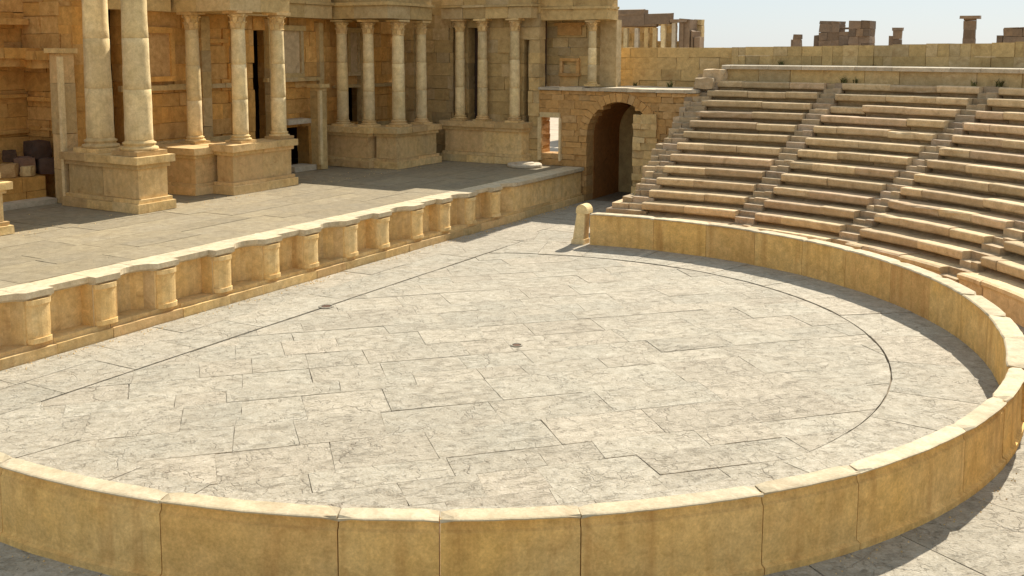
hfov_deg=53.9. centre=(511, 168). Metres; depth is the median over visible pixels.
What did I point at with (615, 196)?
joint bed
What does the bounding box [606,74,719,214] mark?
staircase
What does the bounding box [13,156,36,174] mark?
stone block
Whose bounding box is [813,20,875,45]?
ruined tower
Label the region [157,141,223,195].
pedestal
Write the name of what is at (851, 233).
staircase
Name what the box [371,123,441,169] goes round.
pedestal
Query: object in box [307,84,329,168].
door jamb
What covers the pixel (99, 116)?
column
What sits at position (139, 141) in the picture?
column
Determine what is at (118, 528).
orchestra parapet
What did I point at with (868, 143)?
seating wedge
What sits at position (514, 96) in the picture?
column
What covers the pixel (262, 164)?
pedestal
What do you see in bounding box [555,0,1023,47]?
sky
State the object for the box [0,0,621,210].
stage building
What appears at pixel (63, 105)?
door jamb
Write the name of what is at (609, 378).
orchestra paving
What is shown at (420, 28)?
column
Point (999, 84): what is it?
weed
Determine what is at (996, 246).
staircase
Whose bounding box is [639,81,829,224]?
seating wedge
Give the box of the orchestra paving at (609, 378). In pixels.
[41,253,890,506]
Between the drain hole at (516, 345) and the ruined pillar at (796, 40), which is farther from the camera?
the ruined pillar at (796, 40)
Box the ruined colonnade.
[596,9,704,47]
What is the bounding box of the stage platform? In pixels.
[0,158,583,370]
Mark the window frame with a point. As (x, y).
(561, 70)
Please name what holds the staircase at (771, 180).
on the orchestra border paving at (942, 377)
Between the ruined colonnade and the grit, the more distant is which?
the ruined colonnade
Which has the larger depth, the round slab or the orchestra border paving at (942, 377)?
the round slab
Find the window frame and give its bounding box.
[559,58,580,75]
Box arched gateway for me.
[537,85,701,200]
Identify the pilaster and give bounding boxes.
[474,21,546,117]
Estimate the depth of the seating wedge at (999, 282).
23.03 m
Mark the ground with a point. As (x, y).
(554, 123)
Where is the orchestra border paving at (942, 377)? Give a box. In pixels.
[0,231,1023,575]
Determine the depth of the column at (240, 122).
32.02 m
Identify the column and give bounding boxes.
[73,0,121,153]
[111,0,167,156]
[176,12,210,144]
[222,10,256,143]
[262,12,293,139]
[330,20,354,125]
[357,19,380,126]
[386,20,411,127]
[410,20,431,124]
[450,19,469,120]
[473,18,492,121]
[505,18,524,122]
[584,20,599,85]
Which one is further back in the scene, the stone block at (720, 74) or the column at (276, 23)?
the stone block at (720, 74)
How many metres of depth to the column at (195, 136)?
32.77 m
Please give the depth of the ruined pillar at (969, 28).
125.29 m
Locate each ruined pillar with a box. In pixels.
[791,34,802,45]
[888,28,903,44]
[959,16,980,43]
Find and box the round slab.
[507,161,541,168]
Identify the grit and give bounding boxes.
[0,164,1016,575]
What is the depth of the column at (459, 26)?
41.54 m
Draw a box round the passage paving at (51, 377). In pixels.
[0,200,611,414]
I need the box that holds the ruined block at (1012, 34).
[996,27,1023,42]
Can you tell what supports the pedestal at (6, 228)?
on the stage platform
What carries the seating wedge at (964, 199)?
on the ground
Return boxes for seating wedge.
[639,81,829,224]
[749,83,983,242]
[845,87,1023,273]
[957,241,1023,326]
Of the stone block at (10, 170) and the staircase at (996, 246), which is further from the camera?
the stone block at (10, 170)
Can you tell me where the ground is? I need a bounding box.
[549,86,558,151]
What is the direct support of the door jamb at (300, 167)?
on the stage platform
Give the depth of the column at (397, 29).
39.01 m
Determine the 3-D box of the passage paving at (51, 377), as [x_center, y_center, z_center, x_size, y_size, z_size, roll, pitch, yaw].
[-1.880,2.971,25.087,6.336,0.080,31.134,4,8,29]
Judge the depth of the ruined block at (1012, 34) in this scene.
123.63 m
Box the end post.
[571,203,592,244]
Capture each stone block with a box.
[0,163,18,177]
[2,150,16,161]
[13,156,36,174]
[19,165,34,176]
[23,139,51,158]
[35,157,54,173]
[695,78,715,88]
[702,69,727,80]
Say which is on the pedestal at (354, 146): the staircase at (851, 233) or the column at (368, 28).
the column at (368, 28)
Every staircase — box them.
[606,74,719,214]
[730,83,844,226]
[832,86,1002,245]
[939,220,1023,282]
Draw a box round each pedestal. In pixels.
[0,180,14,235]
[59,151,176,213]
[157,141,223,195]
[209,138,297,194]
[327,124,385,168]
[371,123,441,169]
[439,119,532,163]
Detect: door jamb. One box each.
[44,48,77,202]
[287,118,316,172]
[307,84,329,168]
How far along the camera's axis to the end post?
30.58 m
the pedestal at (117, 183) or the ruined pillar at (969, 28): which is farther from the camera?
the ruined pillar at (969, 28)
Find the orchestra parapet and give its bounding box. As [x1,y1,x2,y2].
[0,212,1023,575]
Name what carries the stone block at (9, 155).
on the stone block at (25, 160)
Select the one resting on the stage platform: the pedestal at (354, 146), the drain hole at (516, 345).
the pedestal at (354, 146)
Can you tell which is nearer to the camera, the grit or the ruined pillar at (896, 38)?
the grit
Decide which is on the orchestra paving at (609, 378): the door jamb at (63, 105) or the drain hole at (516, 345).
the drain hole at (516, 345)
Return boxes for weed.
[995,78,1003,86]
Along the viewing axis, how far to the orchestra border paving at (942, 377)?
14.90 m
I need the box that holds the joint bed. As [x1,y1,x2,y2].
[128,192,891,490]
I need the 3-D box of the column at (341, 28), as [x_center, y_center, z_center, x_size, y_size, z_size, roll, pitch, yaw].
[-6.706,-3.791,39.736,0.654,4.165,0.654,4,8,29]
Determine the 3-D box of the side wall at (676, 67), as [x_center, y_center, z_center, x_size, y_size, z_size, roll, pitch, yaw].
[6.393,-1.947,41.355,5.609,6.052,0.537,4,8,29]
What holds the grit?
on the orchestra border paving at (942, 377)
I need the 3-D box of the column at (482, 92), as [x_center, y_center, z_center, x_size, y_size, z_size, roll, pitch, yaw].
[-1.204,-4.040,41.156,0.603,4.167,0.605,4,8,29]
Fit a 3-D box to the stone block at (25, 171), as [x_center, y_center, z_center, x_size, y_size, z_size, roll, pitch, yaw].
[-14.386,0.059,29.871,0.358,0.308,0.339,0,7,-5]
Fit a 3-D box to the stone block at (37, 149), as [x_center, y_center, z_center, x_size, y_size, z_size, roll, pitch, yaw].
[-14.363,-0.597,30.442,0.601,0.580,0.652,5,8,37]
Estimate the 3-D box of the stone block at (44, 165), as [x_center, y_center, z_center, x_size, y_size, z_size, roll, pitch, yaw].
[-14.105,-0.112,30.462,0.583,0.513,0.539,-6,9,-41]
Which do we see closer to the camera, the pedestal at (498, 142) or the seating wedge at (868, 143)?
the seating wedge at (868, 143)
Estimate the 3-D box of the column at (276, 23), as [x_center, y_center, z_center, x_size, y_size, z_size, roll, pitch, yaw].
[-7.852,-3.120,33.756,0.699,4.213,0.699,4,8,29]
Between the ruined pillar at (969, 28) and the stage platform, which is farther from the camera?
the ruined pillar at (969, 28)
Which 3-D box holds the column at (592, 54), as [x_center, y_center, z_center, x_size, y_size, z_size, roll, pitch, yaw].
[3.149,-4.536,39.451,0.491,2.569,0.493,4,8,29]
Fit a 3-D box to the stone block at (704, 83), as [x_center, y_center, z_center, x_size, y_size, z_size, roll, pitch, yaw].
[7.208,-3.205,37.565,0.738,0.431,0.622,2,7,19]
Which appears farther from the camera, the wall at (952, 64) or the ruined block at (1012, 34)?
the ruined block at (1012, 34)
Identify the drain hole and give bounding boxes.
[318,304,333,308]
[510,343,522,346]
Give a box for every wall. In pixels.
[618,47,731,192]
[722,42,1023,87]
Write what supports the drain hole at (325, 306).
on the passage paving at (51, 377)
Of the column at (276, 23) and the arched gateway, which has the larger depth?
the arched gateway

